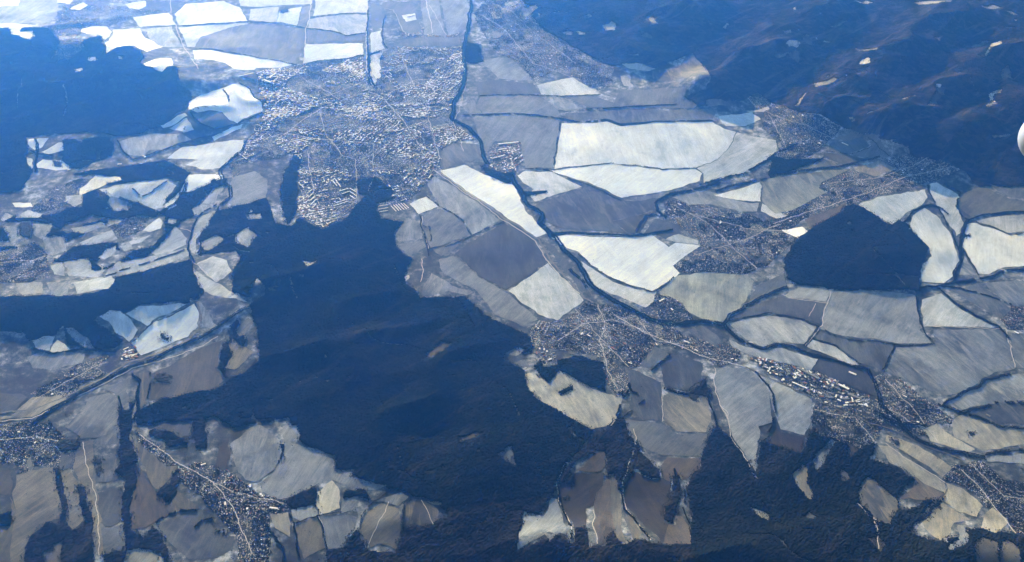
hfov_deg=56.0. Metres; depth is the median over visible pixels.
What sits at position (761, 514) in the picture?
snow field
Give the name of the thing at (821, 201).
town ground
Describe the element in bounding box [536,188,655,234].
winter field
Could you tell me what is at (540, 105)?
winter field
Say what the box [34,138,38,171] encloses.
tree belt
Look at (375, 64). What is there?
snow field
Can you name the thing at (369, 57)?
woodland
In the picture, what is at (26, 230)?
copse
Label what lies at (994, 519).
snow field
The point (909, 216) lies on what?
tree belt
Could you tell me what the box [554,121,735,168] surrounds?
snow field
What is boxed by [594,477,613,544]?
winter field
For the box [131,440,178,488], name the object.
winter field
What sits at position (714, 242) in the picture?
town ground
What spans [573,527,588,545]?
woodland
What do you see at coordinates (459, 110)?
street
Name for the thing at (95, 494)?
lane
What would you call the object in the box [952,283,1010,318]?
winter field
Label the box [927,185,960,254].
tree belt
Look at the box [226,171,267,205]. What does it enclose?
winter field
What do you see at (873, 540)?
winter field
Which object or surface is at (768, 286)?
winter field
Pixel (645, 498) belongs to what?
winter field
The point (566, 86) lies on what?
snow field
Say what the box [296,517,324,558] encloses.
winter field
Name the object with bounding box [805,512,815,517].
winter field
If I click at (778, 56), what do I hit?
snowy clearing
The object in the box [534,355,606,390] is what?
woodland
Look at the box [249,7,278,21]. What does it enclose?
snow field
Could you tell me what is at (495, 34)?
snowy clearing
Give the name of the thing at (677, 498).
woodland
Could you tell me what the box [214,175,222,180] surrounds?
snow field
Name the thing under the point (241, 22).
tree belt
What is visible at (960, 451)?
tree belt
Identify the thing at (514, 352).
winter field
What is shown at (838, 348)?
tree belt
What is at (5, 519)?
woodland
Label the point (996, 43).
snowy clearing
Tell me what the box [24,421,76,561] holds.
woodland
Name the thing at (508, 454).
winter field
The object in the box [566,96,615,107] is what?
winter field
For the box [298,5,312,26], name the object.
winter field
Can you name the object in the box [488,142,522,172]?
town ground
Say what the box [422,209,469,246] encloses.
winter field
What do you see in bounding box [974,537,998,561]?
winter field
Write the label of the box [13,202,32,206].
snow field
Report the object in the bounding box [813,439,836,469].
winter field
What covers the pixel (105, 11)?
town ground
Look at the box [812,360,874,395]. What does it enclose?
winter field
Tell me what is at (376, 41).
snow field
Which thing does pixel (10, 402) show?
winter field
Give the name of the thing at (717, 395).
lane
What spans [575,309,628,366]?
street
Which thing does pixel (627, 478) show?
tree belt
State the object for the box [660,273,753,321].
snow field
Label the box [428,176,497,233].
snow field
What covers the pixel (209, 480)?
street
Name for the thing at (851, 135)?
snowy clearing
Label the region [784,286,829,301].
snow field
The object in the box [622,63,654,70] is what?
snowy clearing
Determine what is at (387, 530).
winter field
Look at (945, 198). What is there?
snow field
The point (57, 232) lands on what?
woodland
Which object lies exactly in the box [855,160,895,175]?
snow field
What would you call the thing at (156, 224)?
snow field
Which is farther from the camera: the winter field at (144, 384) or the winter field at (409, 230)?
the winter field at (409, 230)
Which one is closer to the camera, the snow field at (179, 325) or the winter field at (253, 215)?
the snow field at (179, 325)
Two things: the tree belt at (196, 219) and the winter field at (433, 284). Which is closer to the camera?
the winter field at (433, 284)
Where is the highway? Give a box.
[439,171,592,302]
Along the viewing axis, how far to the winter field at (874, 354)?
14323.13 m
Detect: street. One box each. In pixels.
[34,362,105,399]
[139,434,251,553]
[257,133,420,154]
[278,92,442,170]
[308,154,353,207]
[402,57,439,156]
[453,79,467,150]
[484,16,579,79]
[559,319,645,339]
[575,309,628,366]
[598,306,621,396]
[672,204,753,265]
[773,166,952,223]
[830,158,925,183]
[875,399,935,432]
[885,379,937,441]
[961,469,1015,532]
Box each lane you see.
[83,443,99,554]
[368,502,388,546]
[556,472,571,539]
[622,461,650,539]
[713,367,728,420]
[728,421,752,473]
[886,443,943,481]
[934,326,1003,328]
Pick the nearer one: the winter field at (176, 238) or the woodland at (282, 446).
the woodland at (282, 446)
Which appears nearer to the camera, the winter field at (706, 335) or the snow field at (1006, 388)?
the snow field at (1006, 388)
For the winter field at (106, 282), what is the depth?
15356.83 m
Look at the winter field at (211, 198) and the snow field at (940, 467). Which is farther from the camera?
the winter field at (211, 198)
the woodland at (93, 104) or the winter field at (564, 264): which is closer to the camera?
the winter field at (564, 264)
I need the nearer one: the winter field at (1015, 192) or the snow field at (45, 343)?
the snow field at (45, 343)
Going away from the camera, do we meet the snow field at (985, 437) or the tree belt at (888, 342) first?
the snow field at (985, 437)
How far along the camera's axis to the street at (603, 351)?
14272.52 m
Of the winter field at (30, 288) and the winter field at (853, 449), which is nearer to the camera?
the winter field at (853, 449)
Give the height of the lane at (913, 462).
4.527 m
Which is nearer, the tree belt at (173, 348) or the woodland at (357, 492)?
the woodland at (357, 492)
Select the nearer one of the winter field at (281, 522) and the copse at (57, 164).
the winter field at (281, 522)
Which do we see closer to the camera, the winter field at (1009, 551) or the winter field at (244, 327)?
the winter field at (1009, 551)
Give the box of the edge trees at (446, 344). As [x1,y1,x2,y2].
[0,0,1020,561]
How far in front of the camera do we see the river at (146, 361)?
14185.86 m
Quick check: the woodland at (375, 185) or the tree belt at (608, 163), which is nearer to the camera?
the woodland at (375, 185)
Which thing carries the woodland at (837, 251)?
on the ground at (22, 376)
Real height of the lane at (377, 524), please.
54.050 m
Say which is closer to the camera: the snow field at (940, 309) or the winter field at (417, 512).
the winter field at (417, 512)
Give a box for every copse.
[19,222,32,236]
[53,160,61,166]
[57,438,78,450]
[95,466,102,473]
[98,192,105,199]
[154,373,169,382]
[160,333,168,340]
[520,190,546,195]
[558,386,572,394]
[566,474,573,484]
[689,394,698,400]
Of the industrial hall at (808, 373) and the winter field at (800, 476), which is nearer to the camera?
the winter field at (800, 476)
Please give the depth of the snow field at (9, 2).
23658.25 m
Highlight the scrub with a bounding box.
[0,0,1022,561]
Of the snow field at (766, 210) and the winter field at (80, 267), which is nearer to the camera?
the winter field at (80, 267)
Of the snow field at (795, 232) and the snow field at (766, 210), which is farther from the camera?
the snow field at (766, 210)
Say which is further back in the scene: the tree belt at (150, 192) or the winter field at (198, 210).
the tree belt at (150, 192)
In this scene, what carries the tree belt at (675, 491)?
on the winter field at (645, 498)
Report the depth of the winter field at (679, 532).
11783.58 m
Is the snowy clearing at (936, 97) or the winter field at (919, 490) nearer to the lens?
the winter field at (919, 490)
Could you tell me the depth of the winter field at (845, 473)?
12581.28 m
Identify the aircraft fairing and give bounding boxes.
[1018,123,1023,154]
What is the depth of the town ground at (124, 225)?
16679.13 m
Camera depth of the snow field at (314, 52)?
21728.45 m
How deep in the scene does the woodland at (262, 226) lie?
16469.90 m
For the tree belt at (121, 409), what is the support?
on the ground at (22, 376)
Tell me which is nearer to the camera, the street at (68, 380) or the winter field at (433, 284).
the street at (68, 380)
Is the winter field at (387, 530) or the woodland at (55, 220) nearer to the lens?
the winter field at (387, 530)
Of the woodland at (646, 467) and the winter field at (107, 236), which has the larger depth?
the winter field at (107, 236)
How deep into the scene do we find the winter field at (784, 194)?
17553.51 m
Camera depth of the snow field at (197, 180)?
17635.18 m
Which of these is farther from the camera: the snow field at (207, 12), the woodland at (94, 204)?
the snow field at (207, 12)
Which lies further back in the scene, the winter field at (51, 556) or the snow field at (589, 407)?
the snow field at (589, 407)
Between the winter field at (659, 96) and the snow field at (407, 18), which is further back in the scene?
the snow field at (407, 18)
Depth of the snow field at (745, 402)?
13477.14 m
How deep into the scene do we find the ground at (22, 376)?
15497.09 m
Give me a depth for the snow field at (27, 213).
16931.68 m
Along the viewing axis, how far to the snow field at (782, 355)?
14197.11 m
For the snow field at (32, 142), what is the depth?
18600.82 m
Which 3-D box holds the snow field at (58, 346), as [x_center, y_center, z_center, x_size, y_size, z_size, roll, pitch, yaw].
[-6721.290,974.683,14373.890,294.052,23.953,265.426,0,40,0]
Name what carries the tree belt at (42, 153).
on the ground at (22, 376)
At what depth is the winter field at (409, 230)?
16572.49 m
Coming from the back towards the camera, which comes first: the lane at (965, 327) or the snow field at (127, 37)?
the snow field at (127, 37)
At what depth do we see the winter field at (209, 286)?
15257.98 m
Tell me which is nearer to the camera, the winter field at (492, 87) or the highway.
the highway
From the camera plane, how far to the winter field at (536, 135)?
19058.36 m
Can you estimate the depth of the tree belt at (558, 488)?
12177.25 m
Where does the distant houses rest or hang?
on the ground at (22, 376)
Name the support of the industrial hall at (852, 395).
on the ground at (22, 376)
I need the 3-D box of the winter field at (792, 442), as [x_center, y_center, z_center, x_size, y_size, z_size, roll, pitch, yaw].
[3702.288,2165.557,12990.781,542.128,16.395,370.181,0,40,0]
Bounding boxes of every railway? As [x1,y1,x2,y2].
[6,336,217,420]
[365,0,372,85]
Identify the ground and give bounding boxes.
[0,0,1023,561]
[0,241,49,282]
[0,421,75,472]
[30,356,109,397]
[31,178,90,212]
[52,3,175,58]
[108,215,148,237]
[120,346,140,360]
[134,429,287,561]
[225,155,240,192]
[230,46,474,227]
[396,29,459,37]
[474,0,613,90]
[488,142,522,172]
[529,294,739,396]
[530,335,555,365]
[664,200,797,273]
[748,95,840,158]
[748,356,873,405]
[770,155,958,229]
[810,373,952,449]
[944,460,1023,533]
[1000,306,1023,329]
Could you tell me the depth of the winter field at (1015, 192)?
17471.66 m
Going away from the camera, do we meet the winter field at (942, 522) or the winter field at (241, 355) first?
the winter field at (942, 522)
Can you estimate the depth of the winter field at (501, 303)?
15318.26 m
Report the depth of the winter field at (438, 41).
22116.09 m
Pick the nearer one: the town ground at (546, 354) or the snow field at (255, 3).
the town ground at (546, 354)
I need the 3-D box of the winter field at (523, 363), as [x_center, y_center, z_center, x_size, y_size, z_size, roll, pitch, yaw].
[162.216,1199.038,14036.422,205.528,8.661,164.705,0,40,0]
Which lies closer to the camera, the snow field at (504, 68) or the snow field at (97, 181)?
the snow field at (97, 181)
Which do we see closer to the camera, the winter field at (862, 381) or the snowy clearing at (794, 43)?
the winter field at (862, 381)
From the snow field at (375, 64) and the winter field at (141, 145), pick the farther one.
the snow field at (375, 64)
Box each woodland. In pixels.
[0,27,191,192]
[0,228,8,240]
[0,246,16,249]
[0,259,203,349]
[0,511,11,525]
[5,214,63,228]
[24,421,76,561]
[46,219,107,240]
[54,242,119,261]
[58,190,157,223]
[62,137,113,168]
[71,486,93,561]
[75,160,190,200]
[90,226,172,270]
[103,551,125,561]
[115,402,168,561]
[136,194,592,510]
[149,429,187,446]
[157,472,181,502]
[159,178,225,226]
[192,413,206,448]
[198,203,256,241]
[199,198,277,255]
[218,319,245,377]
[278,444,283,462]
[280,153,301,223]
[286,488,318,509]
[326,493,693,561]
[343,488,368,499]
[356,177,392,203]
[367,51,383,86]
[465,42,483,62]
[482,165,513,182]
[522,0,1023,186]
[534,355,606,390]
[559,414,644,490]
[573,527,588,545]
[605,531,621,545]
[634,453,659,478]
[664,379,709,396]
[664,475,681,523]
[686,427,1023,561]
[768,156,821,175]
[783,204,928,290]
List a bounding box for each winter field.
[0,0,57,23]
[0,393,26,414]
[0,470,12,494]
[0,497,15,561]
[4,226,18,243]
[10,467,62,561]
[16,282,43,293]
[27,352,83,368]
[27,457,33,471]
[32,223,51,238]
[42,236,66,255]
[43,235,64,252]
[46,541,61,561]
[47,282,68,295]
[51,262,64,275]
[59,454,73,468]
[60,470,82,529]
[64,258,104,276]
[65,393,118,438]
[66,195,81,206]
[66,327,92,348]
[71,221,106,233]
[72,277,103,293]
[73,440,102,555]
[80,230,116,245]
[89,275,114,288]
[93,453,121,483]
[94,427,120,444]
[98,486,122,525]
[100,522,124,553]
[104,248,188,276]
[104,377,131,409]
[107,196,127,210]
[117,133,190,155]
[121,243,132,250]
[129,463,169,528]
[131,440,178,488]
[134,420,192,442]
[139,372,149,408]
[148,341,222,399]
[152,226,186,254]
[153,511,233,558]
[163,492,201,512]
[189,212,211,253]
[192,204,215,215]
[193,111,232,127]
[193,268,245,301]
[195,24,303,63]
[196,300,216,328]
[197,256,230,281]
[199,235,222,249]
[202,185,224,203]
[215,437,230,473]
[225,339,253,369]
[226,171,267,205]
[235,227,256,246]
[236,318,252,335]
[246,213,260,219]
[259,425,385,498]
[270,512,290,536]
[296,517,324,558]
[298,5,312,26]
[306,30,363,42]
[319,514,356,548]
[341,496,357,512]
[360,503,400,548]
[370,3,384,30]
[377,492,407,505]
[382,1,421,33]
[396,219,422,240]
[396,240,425,254]
[397,37,459,46]
[404,499,445,526]
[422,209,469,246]
[422,273,472,296]
[433,238,466,255]
[436,143,480,168]
[439,256,537,326]
[455,223,546,289]
[464,99,480,113]
[473,115,559,167]
[475,80,538,95]
[477,95,560,116]
[497,446,515,464]
[505,347,523,355]
[516,359,529,366]
[517,498,565,548]
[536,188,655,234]
[543,241,585,291]
[557,472,602,528]
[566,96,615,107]
[566,109,715,122]
[577,450,606,471]
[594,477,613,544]
[609,474,625,542]
[613,212,650,233]
[614,87,696,108]
[623,471,670,541]
[624,515,641,538]
[625,367,662,420]
[625,418,707,456]
[628,191,680,200]
[640,346,668,367]
[645,219,681,240]
[652,55,709,80]
[660,354,702,390]
[661,457,700,481]
[663,393,710,431]
[664,516,690,543]
[689,325,720,345]
[732,296,824,323]
[743,274,787,308]
[762,169,849,213]
[768,431,804,451]
[791,159,842,174]
[793,464,812,498]
[805,202,846,228]
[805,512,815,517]
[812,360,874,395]
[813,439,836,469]
[816,332,892,369]
[823,152,867,165]
[829,135,868,152]
[841,469,849,480]
[847,443,857,456]
[852,139,891,157]
[858,477,897,523]
[868,535,884,551]
[885,329,1014,394]
[902,476,943,500]
[923,502,969,539]
[948,525,968,549]
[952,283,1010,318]
[959,186,1023,215]
[968,402,1023,423]
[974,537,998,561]
[985,281,1023,305]
[990,184,1023,198]
[999,540,1020,561]
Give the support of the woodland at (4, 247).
on the ground at (22, 376)
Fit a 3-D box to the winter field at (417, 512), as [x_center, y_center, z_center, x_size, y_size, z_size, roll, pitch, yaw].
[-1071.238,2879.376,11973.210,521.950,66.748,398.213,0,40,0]
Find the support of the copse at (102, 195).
on the snow field at (154, 199)
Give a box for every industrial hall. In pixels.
[797,367,818,379]
[847,393,861,399]
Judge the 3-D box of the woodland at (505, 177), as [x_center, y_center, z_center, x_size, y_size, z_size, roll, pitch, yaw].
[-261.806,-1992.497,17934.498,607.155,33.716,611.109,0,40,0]
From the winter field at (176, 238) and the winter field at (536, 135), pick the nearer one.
the winter field at (176, 238)
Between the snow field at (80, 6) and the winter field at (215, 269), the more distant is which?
the snow field at (80, 6)
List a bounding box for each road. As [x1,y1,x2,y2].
[0,299,201,412]
[170,0,197,67]
[190,299,200,321]
[303,0,311,63]
[433,169,579,293]
[614,314,745,366]
[686,334,960,458]
[805,290,831,345]
[1005,329,1015,367]
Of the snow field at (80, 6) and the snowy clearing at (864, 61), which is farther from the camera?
the snow field at (80, 6)
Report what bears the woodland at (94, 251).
on the ground at (22, 376)
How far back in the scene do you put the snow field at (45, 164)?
18091.57 m
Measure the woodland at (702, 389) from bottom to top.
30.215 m
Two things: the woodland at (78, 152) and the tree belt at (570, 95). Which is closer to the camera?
the woodland at (78, 152)
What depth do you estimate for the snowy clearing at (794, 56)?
21221.88 m
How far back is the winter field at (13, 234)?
16514.09 m
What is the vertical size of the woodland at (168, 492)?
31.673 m
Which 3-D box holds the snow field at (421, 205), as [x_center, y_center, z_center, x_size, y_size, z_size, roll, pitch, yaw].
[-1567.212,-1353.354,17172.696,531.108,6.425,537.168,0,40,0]
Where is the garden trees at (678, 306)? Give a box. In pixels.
[0,0,1023,561]
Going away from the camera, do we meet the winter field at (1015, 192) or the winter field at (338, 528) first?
the winter field at (338, 528)
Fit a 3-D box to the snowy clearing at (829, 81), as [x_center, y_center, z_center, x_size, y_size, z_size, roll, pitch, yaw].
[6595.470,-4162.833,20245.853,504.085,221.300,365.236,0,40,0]
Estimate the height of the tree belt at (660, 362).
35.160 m
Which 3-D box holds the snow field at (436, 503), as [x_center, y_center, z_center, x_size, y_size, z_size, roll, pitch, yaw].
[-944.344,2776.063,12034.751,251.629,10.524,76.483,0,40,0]
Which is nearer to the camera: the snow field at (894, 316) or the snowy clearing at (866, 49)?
the snow field at (894, 316)
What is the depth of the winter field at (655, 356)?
14202.20 m
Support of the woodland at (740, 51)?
on the ground at (22, 376)
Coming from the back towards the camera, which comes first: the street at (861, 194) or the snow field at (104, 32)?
the snow field at (104, 32)
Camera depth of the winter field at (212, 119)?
19162.45 m
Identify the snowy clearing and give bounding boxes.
[303,260,316,265]
[427,342,449,357]
[458,432,482,440]
[492,31,503,37]
[521,5,537,16]
[603,21,615,29]
[621,75,632,86]
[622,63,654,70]
[641,33,653,37]
[647,16,657,24]
[706,99,732,106]
[747,107,768,111]
[775,52,790,57]
[786,40,799,47]
[789,51,798,62]
[812,78,835,86]
[834,131,879,140]
[856,47,877,50]
[860,57,869,63]
[914,0,951,3]
[928,87,945,105]
[972,40,988,47]
[982,5,1001,8]
[985,41,1001,54]
[989,90,997,101]
[992,134,1009,137]
[1001,65,1010,78]
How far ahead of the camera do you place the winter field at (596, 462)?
12623.52 m
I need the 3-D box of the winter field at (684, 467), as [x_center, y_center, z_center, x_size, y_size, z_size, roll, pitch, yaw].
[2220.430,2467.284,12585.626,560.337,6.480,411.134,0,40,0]
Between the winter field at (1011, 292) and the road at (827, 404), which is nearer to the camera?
the road at (827, 404)
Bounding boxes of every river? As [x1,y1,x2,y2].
[35,307,249,421]
[451,4,487,163]
[512,176,550,234]
[554,236,627,307]
[637,312,721,324]
[874,412,983,457]
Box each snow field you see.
[0,0,19,6]
[0,23,41,38]
[0,396,65,419]
[1,213,11,220]
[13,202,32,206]
[16,210,41,217]
[26,157,32,167]
[28,138,47,149]
[32,336,54,350]
[37,159,69,170]
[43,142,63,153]
[50,340,69,352]
[57,0,72,3]
[71,2,86,9]
[79,175,121,194]
[81,26,111,39]
[98,245,115,258]
[99,179,175,208]
[99,310,136,340]
[105,28,161,52]
[124,548,163,561]
[126,1,145,9]
[126,303,185,325]
[129,235,149,244]
[132,304,198,354]
[133,13,174,26]
[143,218,162,231]
[144,58,172,70]
[147,26,181,46]
[161,113,186,127]
[165,174,215,208]
[167,139,246,168]
[168,218,177,223]
[170,118,193,132]
[175,1,246,24]
[179,22,249,46]
[188,84,262,122]
[193,50,290,69]
[212,124,241,139]
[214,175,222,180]
[230,424,281,481]
[239,0,311,6]
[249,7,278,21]
[277,7,301,26]
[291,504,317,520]
[304,43,363,62]
[307,14,366,34]
[313,0,367,15]
[316,481,339,514]
[370,31,384,52]
[370,50,382,82]
[402,13,416,21]
[410,197,437,213]
[421,0,445,35]
[427,501,440,504]
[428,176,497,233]
[440,165,546,236]
[441,0,475,35]
[478,57,531,80]
[509,263,582,319]
[518,171,580,200]
[525,370,622,428]
[537,78,598,95]
[545,97,585,110]
[549,164,701,197]
[553,235,698,290]
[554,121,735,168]
[581,261,655,306]
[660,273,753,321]
[666,234,698,244]
[673,191,758,211]
[697,132,776,182]
[714,368,772,470]
[716,182,761,200]
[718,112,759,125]
[729,315,815,346]
[729,340,817,369]
[751,507,769,519]
[760,375,811,434]
[761,203,787,217]
[782,227,806,237]
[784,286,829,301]
[807,340,858,364]
[820,290,930,343]
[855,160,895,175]
[859,189,926,223]
[879,445,945,491]
[886,435,951,476]
[909,208,958,282]
[921,293,995,327]
[924,424,974,451]
[930,182,962,235]
[943,483,982,516]
[947,374,1023,409]
[952,415,1023,450]
[959,256,975,274]
[962,223,1023,273]
[978,215,1023,232]
[981,507,1007,532]
[985,453,1023,463]
[1010,333,1023,368]
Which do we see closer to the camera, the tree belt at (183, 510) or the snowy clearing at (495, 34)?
the tree belt at (183, 510)
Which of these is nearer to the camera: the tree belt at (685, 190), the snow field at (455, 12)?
the tree belt at (685, 190)
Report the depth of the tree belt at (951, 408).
13440.42 m
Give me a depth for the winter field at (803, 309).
15014.75 m
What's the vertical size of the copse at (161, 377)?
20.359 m
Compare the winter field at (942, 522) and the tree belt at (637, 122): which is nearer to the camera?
the winter field at (942, 522)
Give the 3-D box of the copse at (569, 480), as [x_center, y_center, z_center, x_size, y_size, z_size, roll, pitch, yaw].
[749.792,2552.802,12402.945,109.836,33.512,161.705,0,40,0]
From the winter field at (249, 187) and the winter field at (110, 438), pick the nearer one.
the winter field at (110, 438)
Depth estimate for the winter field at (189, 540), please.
11810.81 m
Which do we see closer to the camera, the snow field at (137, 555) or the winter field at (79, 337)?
the snow field at (137, 555)
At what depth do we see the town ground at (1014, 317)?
14848.68 m
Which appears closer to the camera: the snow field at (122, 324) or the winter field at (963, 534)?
the winter field at (963, 534)
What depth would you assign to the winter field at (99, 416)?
13294.95 m
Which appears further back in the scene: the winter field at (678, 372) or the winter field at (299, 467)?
the winter field at (678, 372)
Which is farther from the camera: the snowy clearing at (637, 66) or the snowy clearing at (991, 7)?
the snowy clearing at (991, 7)
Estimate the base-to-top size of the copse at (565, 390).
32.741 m
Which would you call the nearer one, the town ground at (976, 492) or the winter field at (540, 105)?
the town ground at (976, 492)
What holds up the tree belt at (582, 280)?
on the ground at (22, 376)
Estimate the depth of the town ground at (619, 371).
14531.21 m
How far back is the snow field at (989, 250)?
16213.62 m
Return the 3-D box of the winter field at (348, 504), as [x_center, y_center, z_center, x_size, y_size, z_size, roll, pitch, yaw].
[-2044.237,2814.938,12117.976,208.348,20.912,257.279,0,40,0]
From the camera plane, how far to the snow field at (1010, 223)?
16757.41 m
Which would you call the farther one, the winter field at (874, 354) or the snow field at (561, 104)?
the snow field at (561, 104)
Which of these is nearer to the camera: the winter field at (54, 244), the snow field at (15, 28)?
the winter field at (54, 244)
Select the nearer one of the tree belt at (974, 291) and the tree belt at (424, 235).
the tree belt at (974, 291)
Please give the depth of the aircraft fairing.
12.29 m
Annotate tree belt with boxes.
[27,148,62,155]
[31,306,250,423]
[31,347,115,353]
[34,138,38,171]
[105,249,184,275]
[117,132,221,159]
[118,396,123,422]
[119,182,187,213]
[131,307,186,343]
[131,373,140,419]
[132,181,166,196]
[151,509,196,526]
[183,21,302,27]
[187,204,216,261]
[190,111,261,129]
[196,48,294,64]
[218,138,247,204]
[265,524,285,561]
[289,513,299,555]
[294,511,338,522]
[317,516,327,547]
[359,489,392,530]
[366,10,374,85]
[402,498,410,528]
[419,215,428,255]
[428,197,470,234]
[429,221,503,248]
[449,0,489,163]
[464,113,560,118]
[511,174,554,236]
[526,162,693,169]
[536,168,619,199]
[537,94,600,96]
[550,233,635,311]
[554,228,672,236]
[557,464,571,538]
[561,118,712,124]
[568,268,587,287]
[578,253,673,291]
[589,103,676,108]
[618,382,637,396]
[621,469,650,538]
[633,213,665,234]
[633,310,724,325]
[651,354,669,370]
[655,181,720,217]
[667,468,677,521]
[682,489,690,523]
[699,144,794,184]
[705,393,717,428]
[715,156,879,190]
[722,285,787,325]
[723,324,868,369]
[729,312,818,325]
[755,371,775,444]
[813,337,860,364]
[825,329,934,345]
[867,368,926,425]
[873,410,986,459]
[897,203,948,224]
[915,294,930,338]
[920,268,1023,287]
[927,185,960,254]
[937,400,1023,412]
[938,287,1009,337]
[942,285,1011,304]
[942,373,1010,406]
[944,183,1023,219]
[952,219,969,280]
[959,410,1023,428]
[985,448,1023,454]
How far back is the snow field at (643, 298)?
15364.18 m
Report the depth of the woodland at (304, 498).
12189.72 m
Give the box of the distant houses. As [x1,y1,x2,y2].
[0,1,1023,561]
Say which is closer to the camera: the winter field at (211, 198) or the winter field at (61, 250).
the winter field at (61, 250)
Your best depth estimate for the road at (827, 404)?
13460.68 m
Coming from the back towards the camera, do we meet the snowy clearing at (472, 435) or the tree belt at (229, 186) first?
the tree belt at (229, 186)
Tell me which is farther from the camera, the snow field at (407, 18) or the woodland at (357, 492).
the snow field at (407, 18)
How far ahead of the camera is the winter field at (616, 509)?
12088.89 m

